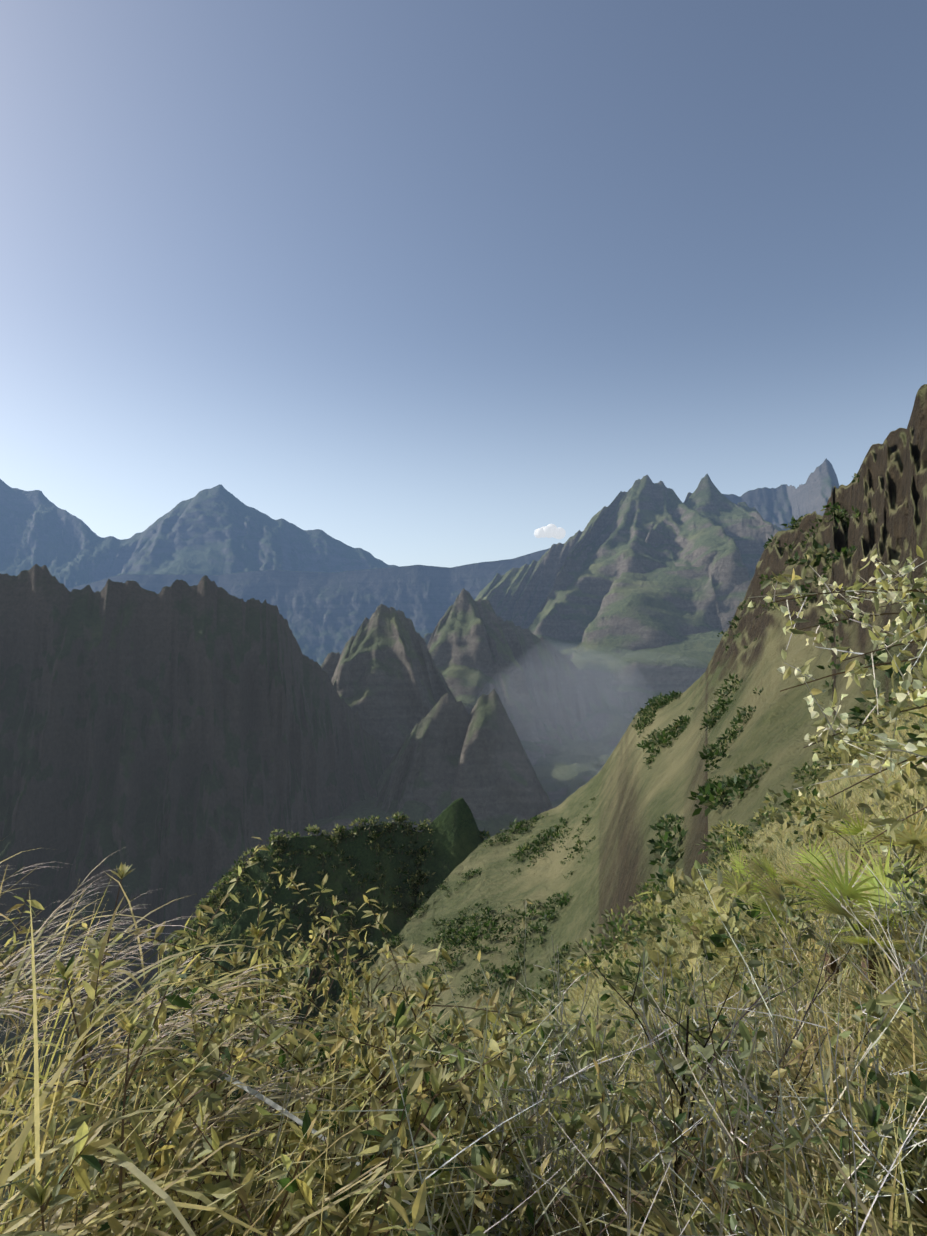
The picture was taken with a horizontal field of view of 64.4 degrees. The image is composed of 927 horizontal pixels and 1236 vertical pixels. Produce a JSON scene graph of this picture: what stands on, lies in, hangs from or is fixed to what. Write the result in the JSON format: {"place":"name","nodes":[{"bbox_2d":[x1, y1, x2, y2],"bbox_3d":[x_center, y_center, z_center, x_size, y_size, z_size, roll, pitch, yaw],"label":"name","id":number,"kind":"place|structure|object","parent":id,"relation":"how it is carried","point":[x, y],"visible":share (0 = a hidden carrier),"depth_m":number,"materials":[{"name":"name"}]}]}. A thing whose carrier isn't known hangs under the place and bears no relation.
{"place":"outdoors","nodes":[
{"label":"outdoors","id":0,"kind":"place"},
{"bbox_2d":[0,564,388,1226],"bbox_3d":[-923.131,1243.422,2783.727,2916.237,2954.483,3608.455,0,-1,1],"label":"mountain","id":1,"kind":"structure","parent":0,"point":[178,740],"depth_m":2495.77,"materials":[{"name":"grey stone"}]},
{"bbox_2d":[0,479,398,588],"bbox_3d":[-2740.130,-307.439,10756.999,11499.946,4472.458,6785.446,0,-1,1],"label":"mountain","id":2,"kind":"structure","parent":0,"point":[219,529],"depth_m":10677.31,"materials":[{"name":"stone"}]},
{"bbox_2d":[68,798,484,1233],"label":"forest ridge","id":3,"kind":"structure","parent":0,"point":[456,839],"depth_m":505.76,"materials":[{"name":"green plant"}]},
{"bbox_2d":[68,811,491,1229],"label":"trees","id":4,"kind":"object","parent":3,"relation":"on","point":[219,894],"visible":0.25,"depth_m":510.03,"materials":[{"name":"green plant"}]},
{"bbox_2d":[68,548,549,663],"bbox_3d":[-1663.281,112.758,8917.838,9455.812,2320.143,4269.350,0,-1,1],"label":"mountain ridge","id":5,"kind":"structure","parent":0,"point":[324,614],"depth_m":8894.41,"materials":[{"name":"stone"}]},
{"bbox_2d":[302,604,456,836],"bbox_3d":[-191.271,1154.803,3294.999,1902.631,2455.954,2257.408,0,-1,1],"label":"mountain","id":6,"kind":"structure","parent":0,"point":[386,678],"depth_m":3264.88,"materials":[{"name":"grey stone"}]},
{"bbox_2d":[373,689,552,839],"bbox_3d":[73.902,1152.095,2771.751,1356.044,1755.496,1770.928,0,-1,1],"label":"mountain","id":7,"kind":"structure","parent":0,"point":[439,764],"depth_m":2782.21,"materials":[{"name":"grey stone"}]},
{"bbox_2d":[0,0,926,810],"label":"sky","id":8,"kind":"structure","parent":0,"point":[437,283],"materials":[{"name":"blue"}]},
{"bbox_2d":[427,588,645,764],"bbox_3d":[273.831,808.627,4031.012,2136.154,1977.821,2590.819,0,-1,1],"label":"mountain","id":9,"kind":"structure","parent":0,"point":[470,636],"depth_m":4073.70,"materials":[{"name":"grey stone"}]},
{"bbox_2d":[534,524,565,538],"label":"cloud","id":10,"kind":"structure","parent":0,"point":[550,531],"depth_m":13872.78,"materials":[{"name":"white"}]},
{"bbox_2d":[257,384,926,1144],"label":"hillside","id":11,"kind":"structure","parent":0,"point":[637,798],"depth_m":225.93,"materials":[{"name":"green plant"}]},
{"bbox_2d":[262,473,926,1145],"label":"shrubs","id":12,"kind":"object","parent":11,"relation":"on","point":[712,795],"visible":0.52,"depth_m":255.65,"materials":[{"name":"green plant"}]},
{"bbox_2d":[424,474,782,807],"bbox_3d":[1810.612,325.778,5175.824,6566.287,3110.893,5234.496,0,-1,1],"label":"mountain","id":13,"kind":"structure","parent":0,"point":[644,566],"depth_m":5240.32,"materials":[{"name":"stone"}]},
{"bbox_2d":[443,704,926,1235],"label":"slope terrain","id":14,"kind":"structure","parent":0,"point":[757,834],"depth_m":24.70,"materials":[{"name":"green plant"}]},
{"bbox_2d":[0,840,376,1235],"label":"cane grass","id":15,"kind":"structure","parent":14,"relation":"on","point":[91,1220],"depth_m":2.69,"materials":[{"name":"yellow plant"}]},
{"bbox_2d":[0,837,711,1235],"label":"shrubs","id":16,"kind":"object","parent":14,"relation":"on","point":[384,1127],"visible":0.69,"depth_m":2.78,"materials":[{"name":"green plant"}]},
{"bbox_2d":[0,860,926,1235],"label":"dry stalks","id":17,"kind":"object","parent":14,"relation":"on","point":[720,1164],"visible":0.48,"depth_m":2.45,"materials":[{"name":"plant"}]},
{"bbox_2d":[151,847,926,1235],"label":"dry twigs","id":18,"kind":"object","parent":14,"relation":"on","point":[863,1063],"visible":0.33,"depth_m":3.29,"materials":[{"name":"brown plant"}]},
{"bbox_2d":[337,851,926,1235],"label":"shrubs","id":19,"kind":"object","parent":14,"relation":"on","point":[870,1111],"visible":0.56,"depth_m":3.02,"materials":[{"name":"green plant"}]},
{"bbox_2d":[431,636,926,1163],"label":"slope bushes","id":20,"kind":"object","parent":14,"relation":"on","point":[651,902],"visible":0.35,"depth_m":18.64,"materials":[{"name":"green plant"}]},
{"bbox_2d":[620,791,926,1012],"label":"fan palms","id":21,"kind":"object","parent":14,"relation":"on","point":[861,892],"visible":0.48,"depth_m":5.81,"materials":[{"name":"green plant"}]},
{"bbox_2d":[747,545,926,857],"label":"blossom branches","id":22,"kind":"object","parent":14,"relation":"on","point":[885,589],"visible":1,"depth_m":2.45,"materials":[{"name":"green plant"}]},
{"bbox_2d":[723,459,838,530],"bbox_3d":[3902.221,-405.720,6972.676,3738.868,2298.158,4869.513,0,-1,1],"label":"massif","id":23,"kind":"structure","parent":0,"point":[781,504],"depth_m":7631.24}
]}

